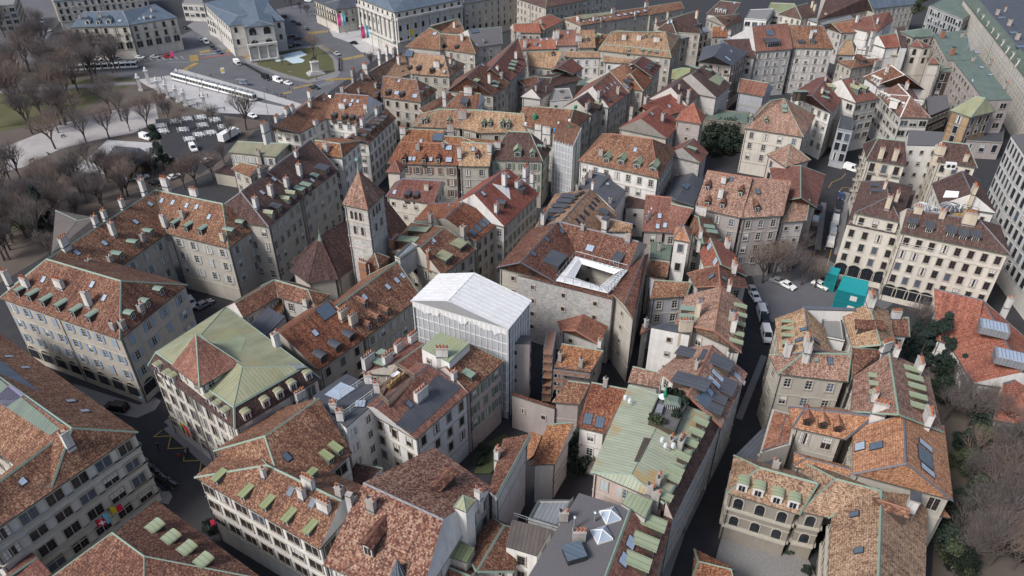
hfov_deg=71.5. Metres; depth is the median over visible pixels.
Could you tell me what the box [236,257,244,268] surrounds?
window
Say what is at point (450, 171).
window
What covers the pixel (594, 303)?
window
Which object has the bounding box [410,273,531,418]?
scaffold tent
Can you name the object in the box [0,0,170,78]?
avenue road
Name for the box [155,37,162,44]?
window
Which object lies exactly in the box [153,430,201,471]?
yellow zigzag
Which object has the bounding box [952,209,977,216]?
roof deck
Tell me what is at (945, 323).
conifer
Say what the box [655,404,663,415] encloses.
garden table
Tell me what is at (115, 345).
window
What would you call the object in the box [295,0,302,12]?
bare tree
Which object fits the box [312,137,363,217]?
corner house
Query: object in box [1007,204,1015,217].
window
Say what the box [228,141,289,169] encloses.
villa
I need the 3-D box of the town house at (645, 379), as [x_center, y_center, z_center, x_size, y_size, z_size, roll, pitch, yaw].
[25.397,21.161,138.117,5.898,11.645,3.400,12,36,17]
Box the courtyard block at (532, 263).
[497,221,648,381]
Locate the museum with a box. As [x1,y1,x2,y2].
[203,0,288,61]
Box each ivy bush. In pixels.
[700,117,727,147]
[700,124,719,144]
[704,139,722,157]
[708,123,737,150]
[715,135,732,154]
[716,116,741,146]
[733,117,748,151]
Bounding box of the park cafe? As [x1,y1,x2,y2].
[103,146,151,181]
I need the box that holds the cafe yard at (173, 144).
[155,114,237,174]
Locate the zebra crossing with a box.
[342,54,363,60]
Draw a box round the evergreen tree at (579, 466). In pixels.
[567,428,595,475]
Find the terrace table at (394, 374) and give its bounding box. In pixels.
[391,371,399,378]
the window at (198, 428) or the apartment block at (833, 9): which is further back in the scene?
the apartment block at (833, 9)
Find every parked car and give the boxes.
[103,400,129,413]
[134,174,149,180]
[148,179,160,186]
[167,173,180,179]
[188,294,195,309]
[194,298,214,309]
[247,113,257,117]
[309,85,319,89]
[746,284,758,292]
[748,291,761,302]
[760,314,770,325]
[768,275,782,283]
[779,279,796,290]
[811,279,828,290]
[815,204,822,212]
[820,276,837,287]
[833,208,840,213]
[835,204,841,210]
[836,198,842,205]
[837,191,844,199]
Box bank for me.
[462,0,515,31]
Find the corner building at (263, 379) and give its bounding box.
[147,306,320,460]
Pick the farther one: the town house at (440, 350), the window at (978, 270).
the window at (978, 270)
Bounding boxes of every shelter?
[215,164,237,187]
[235,78,247,84]
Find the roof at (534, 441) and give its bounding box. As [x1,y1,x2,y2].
[527,432,541,459]
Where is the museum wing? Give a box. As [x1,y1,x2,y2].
[206,14,216,36]
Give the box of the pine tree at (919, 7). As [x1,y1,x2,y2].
[910,0,927,13]
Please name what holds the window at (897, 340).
in the town house at (900, 323)
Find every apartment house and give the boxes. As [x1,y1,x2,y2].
[729,23,792,94]
[783,25,833,92]
[790,75,841,159]
[828,77,879,150]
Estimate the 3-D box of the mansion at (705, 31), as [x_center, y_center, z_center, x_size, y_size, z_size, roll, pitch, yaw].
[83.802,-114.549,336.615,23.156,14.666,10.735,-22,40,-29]
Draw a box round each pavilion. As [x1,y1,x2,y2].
[172,334,240,397]
[940,201,963,211]
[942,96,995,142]
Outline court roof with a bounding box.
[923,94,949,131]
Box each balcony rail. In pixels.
[849,221,898,232]
[897,242,1011,264]
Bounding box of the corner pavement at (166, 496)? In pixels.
[159,491,171,503]
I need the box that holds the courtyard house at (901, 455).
[783,403,952,539]
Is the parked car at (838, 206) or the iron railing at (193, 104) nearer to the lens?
the parked car at (838, 206)
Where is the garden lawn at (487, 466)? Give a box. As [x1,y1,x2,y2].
[474,434,508,472]
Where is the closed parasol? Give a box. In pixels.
[662,386,666,402]
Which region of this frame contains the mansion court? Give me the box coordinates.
[716,538,814,575]
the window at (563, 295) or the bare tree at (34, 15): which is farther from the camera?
the bare tree at (34, 15)
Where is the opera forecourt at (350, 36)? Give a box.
[329,29,384,54]
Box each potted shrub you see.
[648,412,654,422]
[652,413,660,424]
[655,416,665,425]
[667,387,671,394]
[671,387,678,395]
[671,409,680,419]
[675,389,684,396]
[681,395,688,405]
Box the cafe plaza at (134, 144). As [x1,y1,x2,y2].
[75,140,156,173]
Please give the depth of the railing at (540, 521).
103.37 m
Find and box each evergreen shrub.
[201,517,216,535]
[472,451,484,466]
[476,442,490,457]
[930,373,959,405]
[930,522,968,553]
[934,357,958,380]
[934,537,974,575]
[939,503,976,539]
[943,540,983,575]
[947,484,984,517]
[948,447,981,476]
[951,426,984,450]
[965,401,995,426]
[967,470,997,492]
[969,421,996,447]
[982,494,1011,523]
[985,427,1017,455]
[1001,536,1023,562]
[1009,421,1023,454]
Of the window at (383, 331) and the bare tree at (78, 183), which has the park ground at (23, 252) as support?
the bare tree at (78, 183)
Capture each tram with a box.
[60,59,137,71]
[170,71,256,100]
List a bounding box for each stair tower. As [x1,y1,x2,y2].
[453,494,475,546]
[669,224,692,280]
[919,56,939,104]
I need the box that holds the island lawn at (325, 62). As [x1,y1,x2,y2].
[257,47,334,79]
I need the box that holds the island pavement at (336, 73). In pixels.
[245,45,339,82]
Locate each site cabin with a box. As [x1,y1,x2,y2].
[823,267,840,291]
[832,276,868,307]
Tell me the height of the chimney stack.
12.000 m
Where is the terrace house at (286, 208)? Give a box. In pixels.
[224,139,343,283]
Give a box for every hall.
[0,334,161,575]
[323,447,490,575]
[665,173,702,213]
[929,288,1023,425]
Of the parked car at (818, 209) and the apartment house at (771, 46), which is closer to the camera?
the parked car at (818, 209)
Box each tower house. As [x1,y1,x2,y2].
[673,102,705,146]
[764,143,810,178]
[831,39,856,80]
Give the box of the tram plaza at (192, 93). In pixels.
[139,76,283,114]
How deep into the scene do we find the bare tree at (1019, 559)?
109.89 m
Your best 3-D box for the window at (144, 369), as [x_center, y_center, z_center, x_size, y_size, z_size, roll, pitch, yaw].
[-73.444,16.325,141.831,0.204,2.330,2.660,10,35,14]
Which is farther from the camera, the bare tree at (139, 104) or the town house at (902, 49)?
the town house at (902, 49)
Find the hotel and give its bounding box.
[69,4,183,59]
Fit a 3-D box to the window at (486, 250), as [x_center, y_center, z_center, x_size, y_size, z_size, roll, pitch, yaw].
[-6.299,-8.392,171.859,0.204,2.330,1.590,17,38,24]
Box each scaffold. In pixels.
[542,327,556,403]
[552,365,589,396]
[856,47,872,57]
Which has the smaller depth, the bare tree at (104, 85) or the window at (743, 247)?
the window at (743, 247)
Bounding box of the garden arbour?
[663,394,681,408]
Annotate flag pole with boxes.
[336,13,340,36]
[340,13,342,34]
[342,13,345,32]
[360,26,364,46]
[362,25,366,51]
[365,25,368,51]
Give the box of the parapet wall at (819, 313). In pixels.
[802,306,855,322]
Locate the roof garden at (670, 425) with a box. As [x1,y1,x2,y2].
[648,390,687,434]
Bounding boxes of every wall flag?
[94,517,106,530]
[101,513,110,529]
[108,504,123,517]
[180,421,190,436]
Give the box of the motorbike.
[170,481,179,489]
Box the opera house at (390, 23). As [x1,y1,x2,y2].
[356,0,463,54]
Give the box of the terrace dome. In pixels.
[913,202,930,211]
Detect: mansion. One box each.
[0,257,196,403]
[14,175,262,300]
[259,87,396,185]
[339,62,436,139]
[368,44,465,103]
[405,18,479,78]
[598,30,682,92]
[653,9,702,65]
[678,27,709,66]
[705,14,742,45]
[718,455,927,575]
[738,98,815,176]
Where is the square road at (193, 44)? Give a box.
[131,1,381,118]
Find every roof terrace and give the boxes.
[380,368,414,433]
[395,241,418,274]
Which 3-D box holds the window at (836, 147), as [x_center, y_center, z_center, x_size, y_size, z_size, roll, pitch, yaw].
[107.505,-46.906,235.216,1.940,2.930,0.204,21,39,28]
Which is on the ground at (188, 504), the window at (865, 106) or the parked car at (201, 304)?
the parked car at (201, 304)
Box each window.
[0,455,10,466]
[0,523,14,543]
[0,539,24,563]
[6,302,18,313]
[14,318,25,328]
[16,504,41,527]
[20,307,32,318]
[21,333,32,342]
[26,520,50,543]
[27,345,42,360]
[28,323,39,333]
[34,312,46,322]
[34,337,46,347]
[36,536,59,559]
[40,350,55,365]
[41,327,53,338]
[44,486,67,508]
[45,552,67,573]
[48,342,59,353]
[50,317,59,327]
[52,502,75,525]
[54,355,69,370]
[55,332,67,343]
[61,518,83,540]
[62,348,74,358]
[63,322,75,333]
[68,360,83,375]
[69,470,91,491]
[70,338,81,348]
[70,534,91,555]
[77,353,88,363]
[77,485,99,507]
[78,327,90,338]
[82,365,97,381]
[84,343,96,353]
[85,501,106,523]
[91,358,102,368]
[93,332,105,343]
[93,453,114,474]
[93,517,113,537]
[96,371,112,386]
[99,348,111,359]
[101,469,121,490]
[108,364,116,374]
[108,485,128,505]
[110,338,119,349]
[111,376,126,392]
[114,353,127,364]
[115,439,133,459]
[116,438,136,458]
[116,500,135,520]
[117,43,123,49]
[121,369,132,379]
[122,455,140,475]
[123,454,142,474]
[125,42,133,48]
[126,382,141,396]
[127,332,136,345]
[128,260,138,268]
[129,470,147,490]
[130,469,149,489]
[132,346,144,361]
[136,40,143,47]
[136,485,153,505]
[137,484,155,504]
[138,362,149,377]
[142,375,157,395]
[143,250,150,261]
[143,317,154,332]
[146,39,152,45]
[147,264,156,273]
[148,333,160,347]
[154,371,163,385]
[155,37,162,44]
[155,240,164,252]
[159,305,170,318]
[159,385,169,400]
[160,254,169,265]
[164,36,171,42]
[164,267,173,277]
[164,378,173,392]
[165,400,174,415]
[166,321,174,333]
[169,392,178,408]
[170,414,179,429]
[173,34,180,41]
[174,238,183,246]
[174,407,184,422]
[175,292,185,306]
[175,389,183,400]
[178,251,187,259]
[178,399,188,415]
[180,307,189,321]
[180,373,187,383]
[182,264,191,272]
[183,392,193,407]
[184,414,193,430]
[185,322,193,331]
[188,241,198,250]
[189,407,198,423]
[189,429,198,444]
[192,255,201,263]
[193,383,200,392]
[194,400,204,415]
[194,422,203,438]
[196,267,205,276]
[199,414,209,431]
[199,437,208,452]
[201,482,217,499]
[202,245,212,254]
[204,430,214,445]
[205,408,214,423]
[207,380,215,388]
[207,498,222,514]
[208,258,214,267]
[209,444,217,458]
[210,271,220,280]
[210,423,219,439]
[212,512,227,529]
[215,438,221,446]
[216,416,225,432]
[217,248,227,257]
[217,491,233,508]
[220,430,228,443]
[221,262,230,271]
[223,507,238,523]
[224,275,234,284]
[227,425,235,437]
[228,521,243,538]
[232,155,239,162]
[233,243,241,255]
[233,500,249,518]
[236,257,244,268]
[238,516,254,533]
[240,156,248,162]
[240,270,247,281]
[243,531,259,548]
[246,234,252,244]
[248,28,256,35]
[248,315,254,322]
[250,510,266,528]
[251,247,255,257]
[253,241,258,249]
[253,260,259,270]
[255,526,271,543]
[256,254,261,262]
[260,228,267,237]
[260,541,275,558]
[263,26,270,33]
[263,242,270,251]
[266,256,273,264]
[267,158,274,165]
[267,520,284,538]
[269,269,275,277]
[271,225,276,236]
[271,301,276,309]
[272,536,288,553]
[274,239,278,249]
[277,133,281,139]
[277,219,282,230]
[277,253,281,263]
[277,551,292,568]
[280,234,285,244]
[280,267,284,276]
[283,247,287,257]
[284,214,288,224]
[285,134,289,140]
[285,530,302,548]
[286,228,291,238]
[286,261,290,270]
[287,302,294,312]
[289,241,293,251]
[289,546,306,564]
[290,209,294,219]
[290,396,295,404]
[292,223,297,232]
[293,135,298,141]
[294,561,309,575]
[295,236,299,246]
[296,204,300,214]
[298,217,302,227]
[301,231,305,240]
[303,541,320,559]
[304,197,308,206]
[306,383,316,400]
[307,210,311,219]
[307,556,324,574]
[309,223,313,233]
[311,191,315,200]
[314,205,317,214]
[316,218,320,227]
[318,186,322,195]
[321,199,325,208]
[323,533,336,557]
[324,365,332,378]
[325,180,329,190]
[327,194,331,203]
[332,176,335,185]
[334,160,338,166]
[334,460,348,476]
[335,571,344,575]
[339,355,346,367]
[347,123,351,130]
[351,424,359,437]
[353,345,360,357]
[354,439,361,453]
[356,359,361,371]
[356,454,363,462]
[358,374,363,381]
[360,145,365,152]
[361,156,366,162]
[363,166,367,173]
[365,412,372,426]
[367,333,377,346]
[367,427,374,440]
[369,442,376,455]
[372,456,378,465]
[373,346,378,356]
[376,419,384,432]
[378,325,388,339]
[379,434,386,446]
[380,339,389,349]
[381,448,388,460]
[390,427,398,440]
[391,318,396,330]
[391,331,399,344]
[392,442,400,454]
[394,456,401,465]
[400,310,408,323]
[401,323,409,336]
[405,166,411,173]
[405,435,412,449]
[407,451,413,459]
[409,305,412,315]
[411,319,414,328]
[413,167,422,173]
[414,278,418,287]
[420,433,427,447]
[423,269,428,279]
[424,167,433,174]
[426,357,431,364]
[433,421,440,436]
[434,436,441,448]
[437,167,442,174]
[446,168,455,174]
[446,410,452,424]
[447,179,455,185]
[447,425,453,438]
[448,189,456,196]
[448,439,454,452]
[458,399,464,413]
[459,414,464,428]
[459,428,465,442]
[461,260,465,271]
[465,169,469,175]
[465,180,469,186]
[469,254,472,265]
[470,401,479,416]
[471,387,478,401]
[472,415,479,430]
[478,240,481,251]
[478,253,481,263]
[479,169,483,176]
[481,377,489,392]
[482,405,490,420]
[482,498,486,514]
[482,513,487,529]
[483,393,488,405]
[484,235,487,245]
[484,248,487,258]
[484,260,487,270]
[486,97,490,103]
[489,230,493,240]
[490,255,493,265]
[490,267,493,277]
[492,367,500,382]
[492,381,500,396]
[492,395,500,410]
[495,162,499,169]
[496,227,501,236]
[497,240,501,249]
[497,252,501,261]
[505,163,513,169]
[516,554,525,567]
[516,569,525,575]
[518,163,524,170]
[519,407,524,414]
[531,163,539,170]
[535,175,539,181]
[540,414,545,421]
[560,292,565,298]
[568,337,572,344]
[582,164,586,172]
[585,446,593,456]
[586,432,594,442]
[592,301,597,307]
[599,478,608,492]
[614,171,619,179]
[617,487,631,499]
[624,185,629,193]
[625,174,630,182]
[635,188,640,196]
[636,176,641,184]
[647,179,653,187]
[649,234,655,242]
[653,314,660,322]
[655,300,662,309]
[660,377,670,389]
[661,551,668,570]
[663,351,669,356]
[664,537,671,555]
[665,336,671,343]
[666,523,674,543]
[667,236,673,244]
[668,313,676,321]
[668,539,675,556]
[670,299,678,308]
[671,523,678,542]
[673,262,680,271]
[674,509,681,528]
[675,525,682,542]
[676,243,683,252]
[678,509,685,528]
[681,495,688,514]
[682,511,688,528]
[685,496,692,514]
[688,482,695,500]
[689,261,696,270]
[689,282,693,293]
[689,499,695,514]
[691,249,697,258]
[691,471,697,486]
[692,484,698,500]
[693,335,702,345]
[695,470,701,486]
[695,487,701,502]
[698,457,704,472]
[698,472,704,488]
[701,458,707,474]
[701,475,707,490]
[704,460,710,476]
[707,447,713,463]
[710,433,716,449]
[713,215,719,224]
[715,66,720,73]
[723,67,728,74]
[724,421,730,437]
[725,231,731,239]
[725,349,733,359]
[727,218,734,227]
[727,515,739,527]
[731,497,744,510]
[732,290,739,298]
[738,257,743,264]
[739,245,746,252]
[742,233,748,240]
[744,152,749,158]
[744,220,751,228]
[746,142,751,148]
[748,131,754,138]
[748,521,760,534]
[751,244,757,252]
[753,70,759,75]
[753,504,766,517]
[754,232,761,240]
[755,62,760,67]
[756,53,762,59]
[757,219,764,227]
[758,154,763,161]
[760,144,765,151]
[761,399,765,412]
[762,69,768,74]
[762,134,768,140]
[763,61,769,66]
[765,53,771,58]
[765,383,770,396]
[766,231,773,239]
[769,219,776,227]
[769,528,782,540]
[770,365,774,379]
[771,68,776,73]
[772,60,778,65]
[774,52,780,57]
[774,510,788,523]
[776,136,782,143]
[777,395,787,404]
[782,377,792,388]
[783,51,788,56]
[788,82,794,87]
[790,74,796,79]
[791,66,798,71]
[791,138,796,145]
[793,58,799,63]
[796,431,811,445]
[796,532,810,544]
[797,82,803,87]
[798,397,808,406]
[799,74,805,79]
[800,66,807,71]
[802,58,809,63]
[802,515,816,527]
[803,380,813,390]
[804,50,811,55]
[808,75,814,79]
[810,67,816,71]
[812,59,818,63]
[813,50,820,55]
[818,436,834,450]
[819,67,826,72]
[819,400,829,406]
[820,554,823,570]
[821,59,828,64]
[821,539,824,554]
[823,51,830,56]
[824,382,835,392]
[830,151,837,160]
[833,141,840,150]
[833,262,847,274]
[835,131,843,140]
[837,153,844,161]
[840,143,847,152]
[840,252,848,261]
[842,452,847,464]
[843,133,850,142]
[843,240,851,249]
[844,265,860,278]
[844,332,847,345]
[845,103,852,110]
[846,343,851,351]
[847,228,855,237]
[848,441,851,455]
[848,454,851,466]
[849,296,857,301]
[853,255,861,264]
[854,132,860,138]
[855,104,861,110]
[856,123,862,129]
[856,243,864,252]
[857,216,865,225]
[857,268,874,281]
[859,113,865,119]
[860,231,868,240]
[861,131,867,137]
[862,103,868,109]
[864,121,870,127]
[864,174,872,180]
[866,112,873,118]
[866,162,875,172]
[866,258,874,266]
[869,102,876,108]
[870,219,879,228]
[870,246,878,255]
[870,271,883,282]
[873,234,882,243]
[878,164,887,174]
[879,261,887,269]
[879,283,896,297]
[883,249,891,257]
[884,222,893,231]
[887,237,894,245]
[888,273,897,282]
[890,166,900,176]
[891,286,908,300]
[892,261,901,270]
[895,338,902,344]
[896,130,905,136]
[896,249,906,258]
[899,120,908,126]
[900,276,909,285]
[901,236,910,246]
[902,289,920,302]
[904,264,914,273]
[908,120,917,126]
[909,252,918,261]
[912,279,921,288]
[913,239,923,248]
[915,292,933,305]
[917,121,926,126]
[917,267,926,276]
[921,254,931,264]
[924,282,934,291]
[924,496,942,512]
[926,241,936,251]
[929,269,939,279]
[934,257,943,266]
[936,82,942,88]
[938,73,945,80]
[938,164,944,172]
[939,244,949,254]
[939,284,946,290]
[942,272,951,281]
[947,260,957,269]
[948,134,954,141]
[950,167,958,174]
[951,125,958,134]
[951,287,959,293]
[952,247,962,257]
[954,115,962,124]
[954,275,964,284]
[960,263,970,272]
[964,290,972,296]
[965,127,971,136]
[965,250,975,259]
[967,278,978,287]
[968,117,975,126]
[973,125,979,134]
[973,265,983,275]
[976,116,982,124]
[977,144,985,151]
[977,293,985,299]
[978,252,989,262]
[980,281,991,290]
[984,114,990,122]
[986,268,996,278]
[989,145,997,152]
[991,122,999,128]
[992,255,1002,265]
[994,113,1003,118]
[998,212,1005,225]
[999,103,1007,108]
[1002,218,1009,230]
[1003,200,1010,212]
[1006,222,1014,235]
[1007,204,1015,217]
[1008,241,1013,251]
[1009,186,1016,200]
[1010,246,1017,259]
[1011,228,1019,241]
[1012,210,1020,223]
[1013,191,1021,204]
[1014,173,1022,186]
[1015,252,1022,265]
[1016,234,1023,247]
[1017,215,1023,228]
[1018,196,1023,210]
[1019,179,1023,191]
[1019,260,1023,271]
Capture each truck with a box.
[217,127,240,142]
[233,58,240,65]
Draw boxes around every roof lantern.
[977,317,1010,339]
[992,346,1023,370]
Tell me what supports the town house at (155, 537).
on the ground at (188, 504)
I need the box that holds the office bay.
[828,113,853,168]
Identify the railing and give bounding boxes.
[186,99,202,109]
[331,377,372,411]
[379,363,414,405]
[515,497,572,527]
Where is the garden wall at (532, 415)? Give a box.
[512,392,555,436]
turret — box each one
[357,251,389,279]
[386,160,406,187]
[390,558,405,575]
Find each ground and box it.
[0,0,1023,575]
[0,63,274,282]
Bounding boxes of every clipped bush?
[782,544,794,554]
[800,564,811,575]
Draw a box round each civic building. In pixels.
[510,14,563,42]
[563,0,684,33]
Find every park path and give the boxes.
[0,82,136,93]
[0,103,157,171]
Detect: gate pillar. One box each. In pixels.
[135,73,142,91]
[143,67,150,84]
[154,77,160,94]
[162,80,170,98]
[172,84,180,102]
[180,88,188,106]
[200,92,206,110]
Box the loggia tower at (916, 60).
[902,39,932,83]
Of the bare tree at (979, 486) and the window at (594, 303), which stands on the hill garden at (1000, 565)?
the bare tree at (979, 486)
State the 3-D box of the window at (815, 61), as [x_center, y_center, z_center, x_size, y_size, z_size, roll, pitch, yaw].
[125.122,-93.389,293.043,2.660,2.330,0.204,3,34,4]
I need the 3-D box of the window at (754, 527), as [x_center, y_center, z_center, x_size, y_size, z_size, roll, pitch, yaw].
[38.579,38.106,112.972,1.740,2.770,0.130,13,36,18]
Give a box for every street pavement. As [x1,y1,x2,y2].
[164,425,211,465]
[661,438,729,575]
[736,355,766,419]
[814,202,825,249]
[834,192,849,253]
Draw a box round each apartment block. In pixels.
[51,0,148,29]
[313,0,359,32]
[516,0,615,29]
[698,40,747,109]
[816,0,874,25]
[833,179,1010,311]
[847,138,906,215]
[869,0,915,33]
[899,130,944,207]
[916,141,977,202]
[927,170,996,221]
[962,0,1023,135]
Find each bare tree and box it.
[0,4,5,37]
[0,24,34,64]
[0,40,20,80]
[0,44,10,64]
[0,48,31,93]
[0,57,25,107]
[0,75,12,107]
[0,83,30,115]
[0,86,35,133]
[0,138,25,177]
[0,144,11,181]
[0,156,13,184]
[0,161,13,195]
[0,176,11,215]
[0,180,40,217]
[0,187,17,238]
[0,192,31,238]
[0,203,13,246]
[0,205,11,250]
[0,220,14,259]
[0,226,20,260]
[1,19,35,56]
[1,61,26,90]
[1,174,39,201]
[1,192,13,236]
[1,209,18,243]
[2,176,16,191]
[2,178,15,194]
[4,31,36,71]
[4,187,29,229]
[5,18,47,38]
[6,195,51,246]
[7,202,25,238]
[15,80,42,114]
[18,74,40,107]
[19,13,53,44]
[19,155,66,180]
[21,106,66,148]
[21,153,50,180]
[21,163,41,179]
[22,6,43,34]
[22,32,61,56]
[24,32,42,47]
[25,45,50,77]
[26,36,55,49]
[27,153,66,181]
[28,53,53,84]
[29,229,52,255]
[31,57,60,82]
[31,170,58,192]
[32,59,72,87]
[32,63,69,87]
[34,81,70,124]
[35,175,58,208]
[35,178,69,208]
[37,62,72,101]
[37,80,66,121]
[38,100,58,132]
[38,195,66,211]
[40,176,74,210]
[42,82,68,124]
[43,35,80,77]
[44,45,80,83]
[47,87,86,125]
[49,201,69,220]
[51,50,77,83]
[51,150,87,193]
[52,184,83,213]
[54,30,89,61]
[55,51,84,92]
[55,187,84,213]
[57,26,71,44]
[59,145,81,168]
[61,106,91,142]
[61,168,86,189]
[64,27,85,45]
[66,171,87,203]
[67,27,105,46]
[69,37,95,68]
[69,40,101,81]
[72,44,103,82]
[72,162,103,203]
[73,139,91,166]
[75,146,109,180]
[78,172,111,208]
[82,28,102,39]
[83,102,120,138]
[85,73,117,111]
[86,142,114,182]
[92,35,120,71]
[93,42,117,72]
[94,151,129,185]
[95,85,125,120]
[96,36,117,60]
[99,34,120,59]
[101,141,138,182]
[104,156,142,196]
[109,163,131,181]
[110,172,127,199]
[115,101,131,130]
[124,91,158,129]
[126,148,141,163]
[141,145,157,176]
[148,89,169,113]
[157,99,172,116]
[161,156,192,189]
[165,108,185,130]
[171,149,206,187]
[195,150,221,179]
[198,103,218,124]
[212,141,228,163]
[221,89,256,129]
[222,117,234,140]
[278,54,283,65]
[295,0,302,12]
[301,4,310,15]
[301,31,319,54]
[367,52,374,68]
[739,237,793,283]
[769,231,801,275]
[772,243,809,279]
[791,227,817,267]
[796,246,818,284]
[807,253,832,287]
[808,220,820,235]
[907,293,934,334]
[933,385,971,421]
[947,490,995,543]
[951,365,977,411]
[953,359,968,372]
[953,381,1011,426]
[957,524,999,561]
[962,422,1009,458]
[964,446,994,485]
[964,469,1015,509]
[967,506,1022,555]
[968,471,1023,535]
[970,443,1020,479]
[974,457,1023,498]
[976,494,1023,566]
[978,385,998,402]
[982,381,1023,419]
[983,410,1020,456]
[983,416,1023,472]
[983,464,1023,513]
[988,509,1023,556]
[991,434,1023,495]
[999,522,1023,570]
[1003,469,1023,520]
[1007,431,1023,448]
[1012,407,1023,456]
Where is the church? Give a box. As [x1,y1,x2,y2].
[290,197,407,301]
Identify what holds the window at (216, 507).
in the town house at (278, 485)
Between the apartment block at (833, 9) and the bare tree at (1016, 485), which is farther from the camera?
the apartment block at (833, 9)
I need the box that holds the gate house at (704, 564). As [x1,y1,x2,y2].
[692,548,735,575]
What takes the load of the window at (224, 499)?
in the town house at (278, 485)
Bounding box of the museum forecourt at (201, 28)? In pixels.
[187,21,227,49]
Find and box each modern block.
[743,8,773,30]
[768,2,795,23]
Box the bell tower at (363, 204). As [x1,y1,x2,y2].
[342,155,390,283]
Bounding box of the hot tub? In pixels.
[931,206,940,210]
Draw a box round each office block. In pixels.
[0,0,27,35]
[182,0,206,21]
[922,0,969,42]
[987,134,1023,319]
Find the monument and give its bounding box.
[306,54,325,76]
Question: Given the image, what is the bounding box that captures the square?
[752,258,892,321]
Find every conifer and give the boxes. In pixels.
[26,184,53,229]
[148,124,175,169]
[901,320,921,351]
[904,319,938,363]
[914,311,954,364]
[929,337,956,374]
[944,353,968,378]
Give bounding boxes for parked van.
[138,131,151,140]
[188,141,197,152]
[203,38,209,44]
[261,73,271,80]
[272,75,283,82]
[756,302,767,321]
[760,322,772,343]
[812,215,818,226]
[826,235,834,248]
[828,226,836,238]
[831,213,839,225]
[842,161,857,172]
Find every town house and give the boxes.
[6,552,51,575]
[51,210,93,253]
[52,499,258,575]
[194,398,361,575]
[227,279,329,322]
[231,162,269,191]
[250,307,286,335]
[265,299,286,321]
[267,299,365,390]
[313,371,383,471]
[333,261,418,356]
[351,462,382,484]
[360,329,424,384]
[366,362,468,471]
[385,178,444,225]
[387,141,461,202]
[387,222,476,291]
[398,122,492,144]
[412,108,482,136]
[414,191,495,281]
[419,92,453,112]
[422,332,469,369]
[438,343,503,451]
[442,85,485,119]
[445,517,517,575]
[448,62,509,111]
[450,542,475,575]
[455,162,538,282]
[458,141,493,194]
[459,26,502,64]
[461,110,526,139]
[486,38,526,112]
[489,433,530,524]
[491,131,550,207]
[506,519,550,575]
[514,335,530,397]
[518,75,538,112]
[519,29,556,77]
[520,105,591,181]
[521,78,553,107]
[526,50,563,76]
[528,499,572,539]
[529,493,672,575]
[531,422,573,502]
[534,180,616,233]
[538,73,583,97]
[550,58,583,77]
[550,88,572,107]
[552,29,581,63]
[552,380,589,432]
[555,343,602,399]
[557,314,607,379]
[563,92,602,148]
[565,51,633,79]
[570,72,628,136]
[575,169,609,192]
[576,30,595,50]
[576,79,589,93]
[577,375,626,474]
[578,133,676,221]
[585,63,633,123]
[591,385,718,575]
[594,33,608,50]
[596,178,625,220]
[596,215,632,236]
[618,88,691,146]
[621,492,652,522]
[624,196,644,236]
[626,68,652,117]
[627,55,661,100]
[628,366,661,392]
[637,316,650,367]
[642,194,671,285]
[643,259,669,313]
[645,242,671,288]
[645,277,691,348]
[646,316,693,393]
[649,74,698,106]
[658,345,747,489]
[662,203,693,279]
[670,138,707,190]
[671,67,689,81]
[674,277,746,362]
[678,64,730,114]
[682,203,721,281]
[687,257,748,300]
[695,170,790,275]
[698,235,746,276]
[705,0,740,26]
[711,24,730,44]
[722,38,755,78]
[736,78,772,113]
[736,429,777,464]
[757,337,851,429]
[757,409,792,467]
[761,308,830,391]
[768,199,809,271]
[769,165,825,259]
[777,1,816,24]
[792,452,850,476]
[806,12,852,31]
[822,518,830,525]
[826,14,859,63]
[830,11,892,58]
[832,54,881,83]
[832,342,942,463]
[835,337,893,408]
[841,289,895,353]
[862,29,899,69]
[863,64,924,98]
[867,80,930,139]
[889,308,909,352]
[890,48,907,69]
[894,27,906,69]
[926,509,950,547]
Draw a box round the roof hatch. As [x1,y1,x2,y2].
[561,540,586,565]
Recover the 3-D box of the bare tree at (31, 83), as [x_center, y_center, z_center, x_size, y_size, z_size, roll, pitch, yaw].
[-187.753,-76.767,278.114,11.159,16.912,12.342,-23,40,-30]
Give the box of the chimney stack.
[344,491,353,512]
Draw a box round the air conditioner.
[944,162,956,169]
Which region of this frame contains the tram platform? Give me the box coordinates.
[174,68,300,107]
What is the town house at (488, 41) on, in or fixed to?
on the ground at (188, 504)
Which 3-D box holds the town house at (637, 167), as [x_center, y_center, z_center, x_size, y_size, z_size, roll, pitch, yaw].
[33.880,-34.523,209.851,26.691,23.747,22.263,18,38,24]
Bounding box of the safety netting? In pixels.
[556,251,627,292]
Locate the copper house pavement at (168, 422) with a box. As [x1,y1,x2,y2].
[164,418,172,425]
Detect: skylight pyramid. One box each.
[590,525,612,544]
[599,506,621,524]
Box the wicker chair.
[386,381,391,388]
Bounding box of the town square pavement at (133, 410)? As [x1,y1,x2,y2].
[73,383,160,417]
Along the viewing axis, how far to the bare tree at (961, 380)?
138.12 m
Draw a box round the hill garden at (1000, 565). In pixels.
[927,352,1023,575]
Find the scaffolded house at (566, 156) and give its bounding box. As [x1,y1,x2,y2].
[551,120,580,197]
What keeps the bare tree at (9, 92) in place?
on the park lawn at (10, 119)
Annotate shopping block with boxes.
[900,28,1011,132]
[931,64,950,96]
[965,127,1004,159]
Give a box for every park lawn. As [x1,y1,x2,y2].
[0,78,136,131]
[1,187,41,229]
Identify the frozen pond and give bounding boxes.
[274,51,306,63]
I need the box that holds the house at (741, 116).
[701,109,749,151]
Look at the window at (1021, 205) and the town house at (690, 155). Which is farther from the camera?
the town house at (690, 155)
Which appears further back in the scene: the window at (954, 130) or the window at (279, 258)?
the window at (954, 130)

